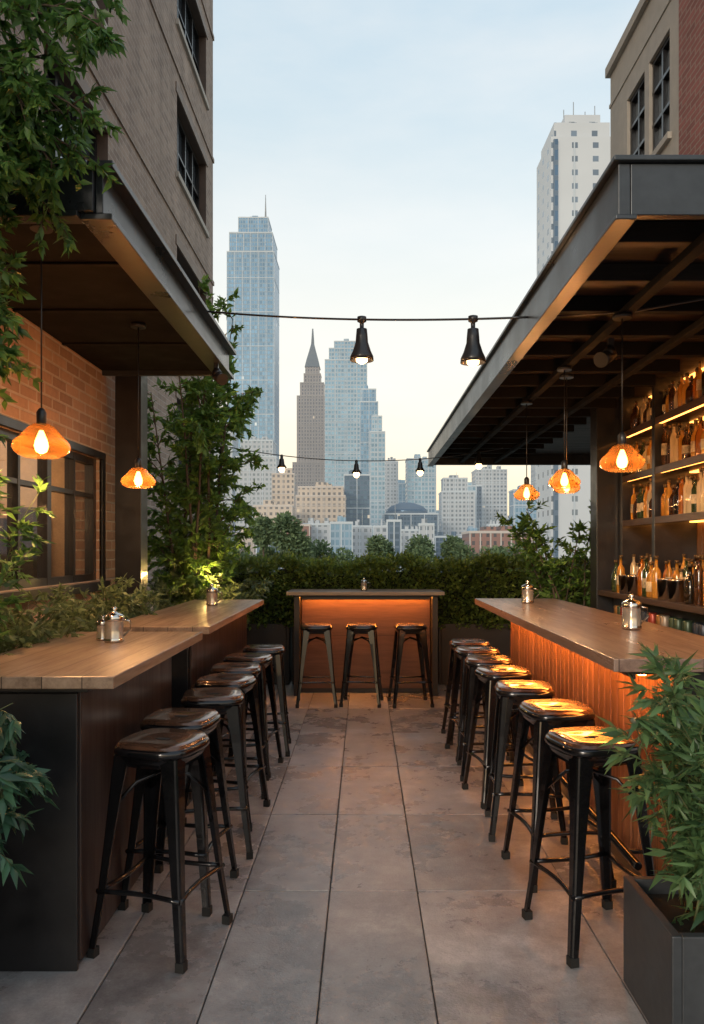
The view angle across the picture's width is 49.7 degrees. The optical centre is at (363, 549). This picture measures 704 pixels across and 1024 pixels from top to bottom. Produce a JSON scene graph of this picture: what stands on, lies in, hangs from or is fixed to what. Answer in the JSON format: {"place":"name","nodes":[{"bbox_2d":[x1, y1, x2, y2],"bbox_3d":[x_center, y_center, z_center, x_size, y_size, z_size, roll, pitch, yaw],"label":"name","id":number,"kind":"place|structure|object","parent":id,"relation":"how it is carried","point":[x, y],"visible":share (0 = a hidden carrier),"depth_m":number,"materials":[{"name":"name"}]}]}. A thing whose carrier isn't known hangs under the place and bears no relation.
{"place":"outdoors","nodes":[
{"label":"outdoors","id":0,"kind":"place"},
{"bbox_2d":[147,274,268,604],"bbox_3d":[-1.671,-0.797,7.540,1.437,3.699,1.704,0,0,0],"label":"slender tree","id":1,"kind":"object","parent":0,"point":[196,492],"visible":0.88,"depth_m":7.31,"materials":[{"name":"green plant"}]},
{"bbox_2d":[147,562,273,623],"bbox_3d":[-1.605,0.556,7.396,1.404,0.993,1.924,0,0,0],"label":"shrub","id":2,"kind":"object","parent":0,"point":[165,602],"visible":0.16,"depth_m":7.15,"materials":[{"name":"green plant"}]},
{"bbox_2d":[214,431,237,540],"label":"office building","id":3,"kind":"structure","parent":0,"point":[234,452],"depth_m":660.00,"materials":[{"name":"grey concrete"}]},
{"bbox_2d":[235,529,255,555],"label":"city building","id":4,"kind":"structure","parent":0,"point":[248,541],"depth_m":472.53,"materials":[{"name":"beige stone"}]},
{"bbox_2d":[227,195,279,457],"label":"glass skyscraper","id":5,"kind":"structure","parent":0,"point":[253,268],"depth_m":760.00,"materials":[{"name":"blue glass"}]},
{"bbox_2d":[236,436,279,532],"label":"office building","id":6,"kind":"structure","parent":0,"point":[248,475],"depth_m":640.00,"materials":[{"name":"grey concrete"}]},
{"bbox_2d":[256,542,282,571],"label":"city building","id":7,"kind":"structure","parent":0,"point":[257,549],"depth_m":408.58,"materials":[{"name":"grey glass"}]},
{"bbox_2d":[253,500,295,531],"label":"apartment block","id":8,"kind":"structure","parent":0,"point":[270,509],"depth_m":520.00,"materials":[{"name":"beige concrete"}]},
{"bbox_2d":[272,468,295,516],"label":"office building","id":9,"kind":"structure","parent":0,"point":[283,488],"depth_m":600.00,"materials":[{"name":"beige concrete"}]},
{"bbox_2d":[287,519,311,537],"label":"city building","id":10,"kind":"structure","parent":0,"point":[307,528],"depth_m":460.50,"materials":[{"name":"brick"}]},
{"bbox_2d":[303,518,329,557],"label":"city building","id":11,"kind":"structure","parent":0,"point":[320,531],"depth_m":476.96,"materials":[{"name":"grey concrete"}]},
{"bbox_2d":[295,482,346,523],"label":"apartment block","id":12,"kind":"structure","parent":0,"point":[320,501],"depth_m":560.00,"materials":[{"name":"beige concrete"}]},
{"bbox_2d":[0,680,648,1023],"bbox_3d":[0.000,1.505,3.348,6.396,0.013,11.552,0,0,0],"label":"terrace paving","id":13,"kind":"structure","parent":0,"point":[494,957],"depth_m":3.12,"materials":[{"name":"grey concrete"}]},
{"bbox_2d":[0,305,114,647],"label":"brick house","id":14,"kind":"structure","parent":13,"relation":"on","point":[77,498],"depth_m":5.11,"materials":[{"name":"brick"}]},
{"bbox_2d":[0,414,109,603],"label":"window","id":15,"kind":"structure","parent":14,"relation":"in","point":[71,497],"depth_m":5.07,"materials":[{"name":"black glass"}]},
{"bbox_2d":[0,632,202,970],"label":"bar counter","id":16,"kind":"object","parent":13,"relation":"on","point":[80,707],"visible":0.88,"depth_m":2.70,"materials":[{"name":"brown wood"}]},
{"bbox_2d":[96,615,104,640],"bbox_3d":[-1.262,0.379,3.705,0.083,0.121,0.064,0,0,-31],"label":"metal canister","id":17,"kind":"object","parent":16,"relation":"on","point":[100,630],"visible":0.58,"depth_m":3.67,"materials":[{"name":"silver metal"}]},
{"bbox_2d":[104,606,131,642],"bbox_3d":[-1.179,0.354,3.627,0.118,0.170,0.091,0,0,-31],"label":"metal canister","id":18,"kind":"object","parent":16,"relation":"on","point":[114,619],"visible":1,"depth_m":3.59,"materials":[{"name":"silver metal"}]},
{"bbox_2d":[0,158,235,607],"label":"canopy","id":19,"kind":"object","parent":13,"relation":"on","point":[112,280],"visible":0.81,"depth_m":4.30,"materials":[{"name":"grey metal"}]},
{"bbox_2d":[11,224,70,458],"bbox_3d":[-1.350,-0.874,3.180,0.232,0.972,0.232,0,0,0],"label":"pendant lamp","id":20,"kind":"object","parent":19,"relation":"hanging from","point":[41,445],"visible":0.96,"depth_m":3.17,"materials":[{"name":"orange glass"}]},
{"bbox_2d":[121,322,155,488],"bbox_3d":[-1.360,-0.867,4.580,0.204,0.986,0.204,0,0,0],"label":"pendant lamp","id":21,"kind":"object","parent":19,"relation":"hanging from","point":[138,480],"visible":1,"depth_m":4.57,"materials":[{"name":"orange glass"}]},
{"bbox_2d":[212,362,227,384],"bbox_3d":[-1.011,-1.221,5.273,0.134,0.168,0.083,0,0,43],"label":"spotlight","id":22,"kind":"object","parent":19,"relation":"attached to","point":[219,377],"visible":1,"depth_m":5.25,"materials":[{"name":"black metal"}]},
{"bbox_2d":[207,311,526,366],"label":"string lights","id":23,"kind":"object","parent":19,"relation":"attached to","point":[473,355],"visible":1,"depth_m":4.24,"materials":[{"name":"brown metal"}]},
{"bbox_2d":[86,728,232,973],"bbox_3d":[-0.775,1.109,2.930,0.398,0.777,0.398,0,0,16],"label":"bar stool","id":24,"kind":"object","parent":13,"relation":"on","point":[165,755],"visible":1,"depth_m":2.82,"materials":[{"name":"metal"}]},
{"bbox_2d":[118,708,238,916],"bbox_3d":[-0.800,1.109,3.330,0.398,0.777,0.398,0,0,8],"label":"bar stool","id":25,"kind":"object","parent":13,"relation":"on","point":[207,721],"visible":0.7,"depth_m":3.20,"materials":[{"name":"metal"}]},
{"bbox_2d":[124,600,263,805],"bbox_3d":[-1.192,0.969,5.530,0.615,1.062,2.380,0,0,0],"label":"bar counter","id":26,"kind":"object","parent":13,"relation":"on","point":[222,625],"visible":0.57,"depth_m":4.93,"materials":[{"name":"brown wood"}]},
{"bbox_2d":[206,584,221,605],"bbox_3d":[-1.189,0.352,6.007,0.118,0.170,0.091,0,0,-31],"label":"metal canister","id":27,"kind":"object","parent":26,"relation":"on","point":[212,596],"visible":1,"depth_m":5.97,"materials":[{"name":"silver metal"}]},
{"bbox_2d":[181,687,252,858],"bbox_3d":[-0.765,1.109,3.850,0.398,0.777,0.398,0,0,-9],"label":"bar stool","id":28,"kind":"object","parent":13,"relation":"on","point":[228,701],"visible":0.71,"depth_m":3.72,"materials":[{"name":"metal"}]},
{"bbox_2d":[185,673,269,822],"bbox_3d":[-0.780,1.109,4.300,0.398,0.777,0.398,0,0,10],"label":"bar stool","id":29,"kind":"object","parent":13,"relation":"on","point":[245,683],"visible":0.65,"depth_m":4.35,"materials":[{"name":"metal"}]},
{"bbox_2d":[210,662,268,798],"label":"bar stool","id":30,"kind":"object","parent":13,"relation":"on","point":[253,668],"visible":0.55,"depth_m":4.72,"materials":[{"name":"metal"}]},
{"bbox_2d":[213,653,283,778],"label":"bar stool","id":31,"kind":"object","parent":13,"relation":"on","point":[264,660],"visible":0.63,"depth_m":5.15,"materials":[{"name":"metal"}]},
{"bbox_2d":[243,644,290,756],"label":"bar stool","id":32,"kind":"object","parent":13,"relation":"on","point":[276,651],"visible":0.62,"depth_m":5.57,"materials":[{"name":"metal"}]},
{"bbox_2d":[247,623,291,684],"bbox_3d":[-1.390,1.159,8.750,1.120,0.677,0.600,0,0,0],"label":"planter box","id":33,"kind":"object","parent":13,"relation":"on","point":[275,634],"visible":0.32,"depth_m":8.45,"materials":[{"name":"brown metal"}]},
{"bbox_2d":[295,623,337,707],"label":"bar stool","id":34,"kind":"object","parent":13,"relation":"on","point":[307,629],"visible":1,"depth_m":7.25,"materials":[{"name":"metal"}]},
{"bbox_2d":[339,622,383,707],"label":"bar stool","id":35,"kind":"object","parent":13,"relation":"on","point":[369,629],"visible":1,"depth_m":7.28,"materials":[{"name":"metal"}]},
{"bbox_2d":[286,589,444,695],"bbox_3d":[0.015,0.963,8.000,1.610,1.075,0.560,0,0,0],"label":"bar counter","id":36,"kind":"object","parent":13,"relation":"on","point":[384,610],"visible":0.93,"depth_m":7.97,"materials":[{"name":"brown wood"}]},
{"bbox_2d":[361,578,369,590],"bbox_3d":[0.009,0.356,7.955,0.093,0.135,0.072,0,0,-31],"label":"metal canister","id":37,"kind":"object","parent":36,"relation":"on","point":[364,582],"visible":1,"depth_m":7.92,"materials":[{"name":"silver metal"}]},
{"bbox_2d":[387,623,433,708],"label":"bar stool","id":38,"kind":"object","parent":13,"relation":"on","point":[403,629],"visible":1,"depth_m":7.27,"materials":[{"name":"metal"}]},
{"bbox_2d":[441,639,490,744],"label":"bar stool","id":39,"kind":"object","parent":13,"relation":"on","point":[454,643],"visible":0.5,"depth_m":6.13,"materials":[{"name":"metal"}]},
{"bbox_2d":[438,623,509,684],"bbox_3d":[1.865,1.159,8.750,2.070,0.677,0.600,0,0,0],"label":"planter box","id":40,"kind":"object","parent":13,"relation":"on","point":[498,639],"visible":0.14,"depth_m":8.45,"materials":[{"name":"brown metal"}]},
{"bbox_2d":[445,646,509,761],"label":"bar stool","id":41,"kind":"object","parent":13,"relation":"on","point":[462,653],"visible":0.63,"depth_m":5.53,"materials":[{"name":"metal"}]},
{"bbox_2d":[457,655,514,781],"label":"bar stool","id":42,"kind":"object","parent":13,"relation":"on","point":[473,662],"visible":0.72,"depth_m":4.97,"materials":[{"name":"metal"}]},
{"bbox_2d":[462,665,533,808],"bbox_3d":[0.845,1.109,4.620,0.398,0.777,0.398,0,0,-10],"label":"bar stool","id":43,"kind":"object","parent":13,"relation":"on","point":[489,676],"visible":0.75,"depth_m":4.50,"materials":[{"name":"metal"}]},
{"bbox_2d":[485,680,567,844],"bbox_3d":[0.860,1.109,4.080,0.398,0.777,0.398,0,0,6],"label":"bar stool","id":44,"kind":"object","parent":13,"relation":"on","point":[510,693],"visible":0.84,"depth_m":3.95,"materials":[{"name":"metal"}]},
{"bbox_2d":[501,699,615,892],"bbox_3d":[0.895,1.109,3.540,0.398,0.777,0.398,0,0,-8],"label":"bar stool","id":45,"kind":"object","parent":13,"relation":"on","point":[542,717],"visible":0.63,"depth_m":3.44,"materials":[{"name":"metal"}]},
{"bbox_2d":[427,155,703,612],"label":"canopy","id":46,"kind":"object","parent":13,"relation":"on","point":[632,240],"visible":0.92,"depth_m":4.24,"materials":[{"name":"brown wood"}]},
{"bbox_2d":[514,401,539,499],"bbox_3d":[1.250,-0.763,5.840,0.197,0.754,0.197,0,0,0],"label":"pendant lamp","id":47,"kind":"object","parent":46,"relation":"hanging from","point":[526,494],"visible":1,"depth_m":5.83,"materials":[{"name":"orange glass"}]},
{"bbox_2d":[548,365,580,488],"bbox_3d":[1.250,-0.763,4.740,0.197,0.754,0.197,0,0,0],"label":"pendant lamp","id":48,"kind":"object","parent":46,"relation":"hanging from","point":[564,462],"visible":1,"depth_m":4.73,"materials":[{"name":"orange glass"}]},
{"bbox_2d":[593,338,616,367],"bbox_3d":[1.304,-1.056,4.073,0.146,0.168,0.082,0,0,-36],"label":"spotlight","id":49,"kind":"object","parent":46,"relation":"attached to","point":[607,355],"visible":1,"depth_m":4.05,"materials":[{"name":"black metal"}]},
{"bbox_2d":[527,298,703,317],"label":"power cable","id":50,"kind":"object","parent":46,"relation":"attached to","point":[665,305],"visible":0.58,"depth_m":3.64,"materials":[{"name":"black rubber"}]},
{"bbox_2d":[599,312,645,471],"bbox_3d":[1.250,-0.761,3.680,0.213,0.758,0.213,0,0,0],"label":"pendant lamp","id":51,"kind":"object","parent":46,"relation":"hanging from","point":[622,461],"visible":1,"depth_m":3.67,"materials":[{"name":"orange glass"}]},
{"bbox_2d":[522,726,654,968],"bbox_3d":[0.885,1.109,2.960,0.398,0.777,0.398,0,0,-14],"label":"bar stool","id":52,"kind":"object","parent":13,"relation":"on","point":[582,753],"visible":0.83,"depth_m":2.85,"materials":[{"name":"metal"}]},
{"bbox_2d":[475,598,703,875],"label":"bar counter","id":53,"kind":"object","parent":13,"relation":"on","point":[570,650],"visible":0.41,"depth_m":3.77,"materials":[{"name":"brown wood"}]},
{"bbox_2d":[521,580,538,603],"bbox_3d":[1.272,0.320,5.857,0.122,0.178,0.095,0,0,-31],"label":"metal canister","id":54,"kind":"object","parent":53,"relation":"on","point":[527,588],"visible":1,"depth_m":5.81,"materials":[{"name":"silver metal"}]},
{"bbox_2d":[621,593,648,629],"bbox_3d":[1.392,0.317,3.928,0.127,0.185,0.098,0,0,-31],"label":"metal canister","id":55,"kind":"object","parent":53,"relation":"on","point":[631,606],"visible":1,"depth_m":3.88,"materials":[{"name":"silver metal"}]},
{"bbox_2d":[598,368,703,622],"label":"back bar shelving","id":56,"kind":"object","parent":13,"relation":"on","point":[673,538],"visible":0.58,"depth_m":5.52,"materials":[{"name":"brown wood"}]},
{"bbox_2d":[618,575,683,601],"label":"ice buckets","id":57,"kind":"object","parent":56,"relation":"on","point":[670,589],"visible":0.79,"depth_m":4.98,"materials":[{"name":"black metal"}]},
{"bbox_2d":[611,361,703,606],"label":"liquor bottles","id":58,"kind":"object","parent":56,"relation":"on","point":[687,496],"visible":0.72,"depth_m":5.27,"materials":[{"name":"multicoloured glass"}]},
{"bbox_2d":[614,605,703,635],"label":"drink cans","id":59,"kind":"object","parent":56,"relation":"on","point":[689,626],"visible":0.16,"depth_m":4.93,"materials":[{"name":"metal"}]},
{"bbox_2d":[623,876,703,1023],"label":"planter box","id":60,"kind":"object","parent":13,"relation":"on","point":[663,966],"visible":0.97,"depth_m":2.36,"materials":[{"name":"metal"}]},
{"bbox_2d":[594,640,703,932],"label":"bamboo plant","id":61,"kind":"object","parent":60,"relation":"in","point":[679,726],"visible":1,"depth_m":2.39,"materials":[{"name":"green plant"}]},
{"bbox_3d":[0.000,1.159,8.750,1.600,0.677,0.600,0,0,0],"label":"planter box","id":62,"kind":"object","parent":13,"relation":"on","visible":0},
{"bbox_2d":[155,547,589,630],"bbox_3d":[0.354,0.440,8.744,5.408,0.948,0.924,0,0,0],"label":"hedge","id":63,"kind":"object","parent":62,"relation":"in","point":[464,583],"visible":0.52,"depth_m":8.45,"materials":[{"name":"green plant"}]},
{"bbox_3d":[-1.775,1.058,4.200,0.390,0.877,3.200,0,0,0],"label":"planter box","id":64,"kind":"object","parent":13,"relation":"on","visible":0},
{"bbox_2d":[0,469,56,641],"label":"shrub","id":65,"kind":"object","parent":64,"relation":"on","point":[16,558],"visible":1,"depth_m":3.26,"materials":[{"name":"green plant"}]},
{"bbox_2d":[0,0,130,447],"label":"overhanging tree","id":66,"kind":"object","parent":64,"relation":"in","point":[26,135],"visible":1,"depth_m":2.73,"materials":[{"name":"green plant"}]},
{"bbox_2d":[0,573,167,655],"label":"shrub","id":67,"kind":"object","parent":64,"relation":"in","point":[71,616],"visible":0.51,"depth_m":4.24,"materials":[{"name":"green plant"}]},
{"bbox_2d":[330,516,352,559],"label":"city building","id":68,"kind":"structure","parent":0,"point":[341,531],"depth_m":417.64,"materials":[{"name":"blue glass"}]},
{"bbox_2d":[325,339,366,485],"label":"glass skyscraper","id":69,"kind":"structure","parent":0,"point":[345,380],"depth_m":800.00,"materials":[{"name":"blue glass"}]},
{"bbox_2d":[344,470,369,524],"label":"office building","id":70,"kind":"structure","parent":0,"point":[357,492],"depth_m":600.00,"materials":[{"name":"blue glass"}]},
{"bbox_2d":[353,510,371,559],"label":"city building","id":71,"kind":"structure","parent":0,"point":[362,533],"depth_m":446.58,"materials":[{"name":"grey concrete"}]},
{"bbox_2d":[360,384,377,473],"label":"glass skyscraper","id":72,"kind":"structure","parent":0,"point":[368,405],"depth_m":720.00,"materials":[{"name":"blue glass"}]},
{"bbox_2d":[370,411,384,535],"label":"glass skyscraper","id":73,"kind":"structure","parent":0,"point":[377,475],"depth_m":700.00,"materials":[{"name":"blue glass"}]},
{"bbox_2d":[373,520,386,539],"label":"city building","id":74,"kind":"structure","parent":0,"point":[380,529],"depth_m":438.49,"materials":[{"name":"grey concrete"}]},
{"bbox_2d":[385,457,397,512],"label":"office building","id":75,"kind":"structure","parent":0,"point":[391,483],"depth_m":820.00,"materials":[{"name":"grey concrete"}]},
{"bbox_2d":[386,514,401,570],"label":"city building","id":76,"kind":"structure","parent":0,"point":[394,531],"depth_m":411.39,"materials":[{"name":"grey glass"}]},
{"bbox_2d":[398,480,404,502],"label":"city building","id":77,"kind":"structure","parent":0,"point":[401,491],"depth_m":1051.13,"materials":[{"name":"blue glass"}]},
{"bbox_2d":[401,524,417,569],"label":"city building","id":78,"kind":"structure","parent":0,"point":[406,533],"depth_m":464.38,"materials":[{"name":"grey concrete"}]},
{"bbox_2d":[382,502,437,535],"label":"glass hall","id":79,"kind":"structure","parent":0,"point":[408,513],"depth_m":640.00,"materials":[{"name":"blue glass"}]},
{"bbox_2d":[405,454,435,512],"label":"office building","id":80,"kind":"structure","parent":0,"point":[420,490],"depth_m":760.00,"materials":[{"name":"blue glass"}]},
{"bbox_2d":[418,519,434,547],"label":"city building","id":81,"kind":"structure","parent":0,"point":[425,528],"depth_m":401.98,"materials":[{"name":"grey concrete"}]},
{"bbox_2d":[213,0,639,515],"label":"sky","id":82,"kind":"structure","parent":0,"point":[393,148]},
{"bbox_2d":[434,531,461,572],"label":"city building","id":83,"kind":"structure","parent":0,"point":[438,540],"depth_m":506.61,"materials":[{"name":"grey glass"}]},
{"bbox_2d":[438,472,474,535],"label":"office building","id":84,"kind":"structure","parent":0,"point":[456,505],"depth_m":690.00,"materials":[{"name":"grey concrete"}]},
{"bbox_2d":[486,515,499,526],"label":"city building","id":85,"kind":"structure","parent":0,"point":[495,523],"depth_m":488.97,"materials":[{"name":"grey concrete"}]},
{"bbox_2d":[461,526,532,557],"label":"brick warehouse","id":86,"kind":"structure","parent":0,"point":[487,536],"depth_m":380.00,"materials":[{"name":"brick"}]},
{"bbox_2d":[508,485,536,527],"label":"office building","id":87,"kind":"structure","parent":0,"point":[516,507],"depth_m":560.00,"materials":[{"name":"blue glass"}]},
{"bbox_2d":[531,465,536,488],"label":"office building","id":88,"kind":"structure","parent":0,"point":[533,476],"depth_m":647.09,"materials":[{"name":"grey concrete"}]},
{"bbox_3d":[-1.510,1.274,2.175,0.480,0.447,0.450,0,0,0],"label":"planter box","id":89,"kind":"object","parent":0,"visible":0},
{"bbox_2d":[0,703,58,888],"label":"leafy plant","id":90,"kind":"object","parent":89,"relation":"in","point":[18,773],"visible":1,"depth_m":2.25,"materials":[{"name":"green plant"}]},
{"label":"ground","id":91,"kind":"structure","parent":0,"visible":0},
{"bbox_2d":[0,0,213,609],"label":"brick apartment building","id":92,"kind":"structure","parent":91,"relation":"on","point":[157,107],"depth_m":12.13,"materials":[{"name":"grey brick"}]},
{"bbox_2d":[219,537,258,573],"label":"distant trees","id":93,"kind":"object","parent":91,"relation":"on","point":[244,553],"visible":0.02,"depth_m":314.32,"materials":[{"name":"green plant"}]},
{"bbox_2d":[250,510,315,570],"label":"distant trees","id":94,"kind":"object","parent":91,"relation":"on","point":[266,531],"visible":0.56,"depth_m":288.08,"materials":[{"name":"green plant"}]},
{"bbox_2d":[292,329,324,494],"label":"art deco skyscraper","id":95,"kind":"structure","parent":91,"relation":"on","point":[310,423],"depth_m":913.03,"materials":[{"name":"stone"}]},
{"bbox_2d":[310,539,360,574],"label":"distant trees","id":96,"kind":"object","parent":91,"relation":"on","point":[319,548],"visible":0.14,"depth_m":315.60,"materials":[{"name":"green plant"}]},
{"bbox_2d":[365,533,476,574],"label":"distant trees","id":97,"kind":"object","parent":91,"relation":"on","point":[455,546],"visible":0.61,"depth_m":323.83,"materials":[{"name":"green plant"}]},
{"bbox_2d":[467,519,479,530],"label":"city building","id":98,"kind":"structure","parent":91,"relation":"on","point":[470,528],"depth_m":497.54,"materials":[{"name":"grey glass"}]},
{"bbox_2d":[468,482,481,527],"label":"office building","id":99,"kind":"structure","parent":91,"relation":"on","point":[471,487],"depth_m":760.00,"materials":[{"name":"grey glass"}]},
{"bbox_2d":[471,465,506,530],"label":"office building","id":100,"kind":"structure","parent":91,"relation":"on","point":[493,483],"depth_m":760.00,"materials":[{"name":"grey concrete"}]},
{"bbox_2d":[477,542,523,571],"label":"distant trees","id":101,"kind":"object","parent":91,"relation":"on","point":[497,549],"visible":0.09,"depth_m":328.57,"materials":[{"name":"green plant"}]},
{"bbox_2d":[537,102,609,571],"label":"white highrise","id":102,"kind":"structure","parent":91,"relation":"on","point":[574,162],"depth_m":190.00,"materials":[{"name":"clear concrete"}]},
{"bbox_2d":[605,0,678,160],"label":"concrete building","id":103,"kind":"structure","parent":91,"relation":"on","point":[642,70],"depth_m":9.65,"materials":[{"name":"beige concrete"}]},
{"bbox_2d":[679,0,703,154],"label":"red brick building","id":104,"kind":"structure","parent":91,"relation":"on","point":[691,77],"depth_m":8.26,"materials":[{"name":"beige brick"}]},
{"bbox_3d":[2.075,1.248,7.300,0.650,0.497,0.600,0,0,0],"label":"planter box","id":105,"kind":"object","parent":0,"visible":0},
{"bbox_2d":[494,491,589,606],"bbox_3d":[2.051,0.174,7.529,1.456,1.762,1.061,0,0,-30],"label":"slender tree","id":106,"kind":"object","parent":105,"relation":"in","point":[538,559],"visible":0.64,"depth_m":7.25,"materials":[{"name":"green plant"}]},
{"bbox_3d":[-1.600,0.150,8.000,0.120,2.700,0.120,0,0,0],"label":"lighting pole","id":107,"kind":"object","parent":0,"visible":0},
{"bbox_2d":[229,447,502,477],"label":"string lights","id":108,"kind":"object","parent":107,"relation":"attached to","point":[419,470],"visible":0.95,"depth_m":8.10,"materials":[{"name":"brown"}]}
]}

